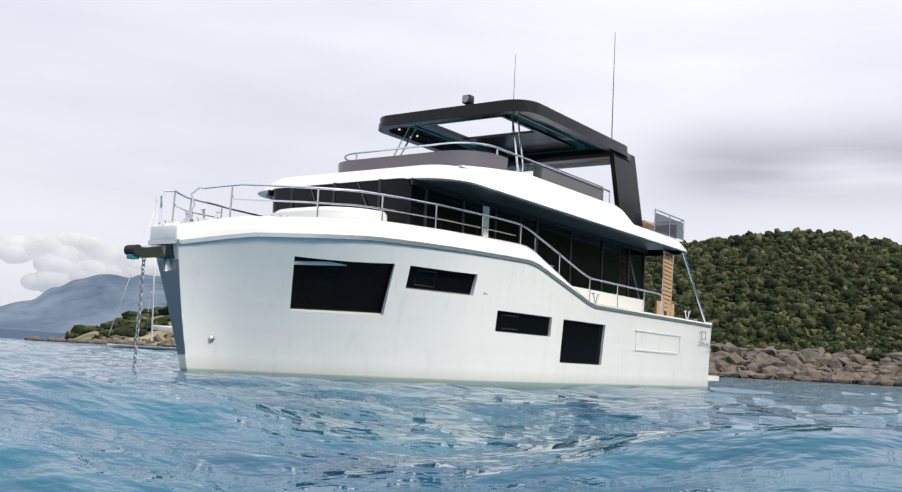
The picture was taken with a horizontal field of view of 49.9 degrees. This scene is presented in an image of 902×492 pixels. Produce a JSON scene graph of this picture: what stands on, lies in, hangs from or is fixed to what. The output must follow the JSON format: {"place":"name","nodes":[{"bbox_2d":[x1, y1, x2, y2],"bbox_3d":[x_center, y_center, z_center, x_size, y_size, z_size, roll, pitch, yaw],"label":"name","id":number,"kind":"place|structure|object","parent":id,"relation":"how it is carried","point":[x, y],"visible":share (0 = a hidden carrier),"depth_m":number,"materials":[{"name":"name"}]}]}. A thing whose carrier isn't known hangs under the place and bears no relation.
{"place":"outdoors","nodes":[
{"label":"outdoors","id":0,"kind":"place"},
{"bbox_2d":[0,329,64,339],"bbox_3d":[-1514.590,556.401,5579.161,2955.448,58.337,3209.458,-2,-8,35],"label":"foothills","id":1,"kind":"structure","parent":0,"point":[13,334],"depth_m":5047.57,"materials":[{"name":"grey"}]},
{"bbox_2d":[0,232,159,292],"bbox_3d":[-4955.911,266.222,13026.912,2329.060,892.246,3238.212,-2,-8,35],"label":"cloud","id":2,"kind":"structure","parent":0,"point":[56,258],"depth_m":12880.71,"materials":[{"name":"grey"}]},
{"bbox_2d":[0,274,166,332],"bbox_3d":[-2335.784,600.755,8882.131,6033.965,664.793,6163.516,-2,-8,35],"label":"mountains","id":3,"kind":"structure","parent":0,"point":[94,300],"depth_m":7689.09,"materials":[{"name":"blue stone"}]},
{"bbox_2d":[73,315,174,344],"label":"headland","id":4,"kind":"structure","parent":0,"point":[160,333],"depth_m":392.43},
{"bbox_2d":[24,332,175,347],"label":"headland shore rocks","id":5,"kind":"object","parent":4,"relation":"on","point":[116,339],"visible":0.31,"depth_m":366.92,"materials":[{"name":"stone"}]},
{"bbox_2d":[65,306,170,339],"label":"headland scrub","id":6,"kind":"object","parent":4,"relation":"on","point":[125,324],"visible":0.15,"depth_m":409.63,"materials":[{"name":"green plant"}]},
{"bbox_2d":[0,338,901,491],"bbox_3d":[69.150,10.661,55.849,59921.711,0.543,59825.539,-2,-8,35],"label":"sea","id":7,"kind":"structure","parent":0,"point":[81,417],"depth_m":3.56,"materials":[{"name":"liquid"}]},
{"bbox_2d":[107,197,176,350],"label":"sailboat","id":8,"kind":"object","parent":7,"relation":"on","point":[157,327],"visible":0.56,"depth_m":106.64,"materials":[{"name":"white"}]},
{"bbox_2d":[124,46,718,380],"bbox_3d":[0.740,-1.169,22.377,5.256,9.802,18.897,-2,-8,35],"label":"yacht superstructure","id":9,"kind":"object","parent":7,"relation":"on","point":[579,237],"visible":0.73,"depth_m":19.82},
{"bbox_2d":[156,237,710,390],"bbox_3d":[0.333,2.191,21.648,5.200,3.220,16.795,-2,-8,35],"label":"yacht hull","id":10,"kind":"object","parent":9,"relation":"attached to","point":[235,293],"depth_m":16.60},
{"bbox_2d":[0,0,901,305],"label":"sky","id":11,"kind":"structure","parent":0,"point":[736,117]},
{"bbox_2d":[711,244,901,380],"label":"hill","id":12,"kind":"structure","parent":0,"point":[869,361],"depth_m":275.49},
{"bbox_2d":[644,227,901,360],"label":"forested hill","id":13,"kind":"structure","parent":12,"relation":"on","point":[778,314],"depth_m":327.30,"materials":[{"name":"green plant"}]},
{"bbox_2d":[708,342,901,386],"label":"shore rocks","id":14,"kind":"object","parent":12,"relation":"on","point":[807,365],"visible":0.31,"depth_m":265.96,"materials":[{"name":"grey stone"}]}
]}

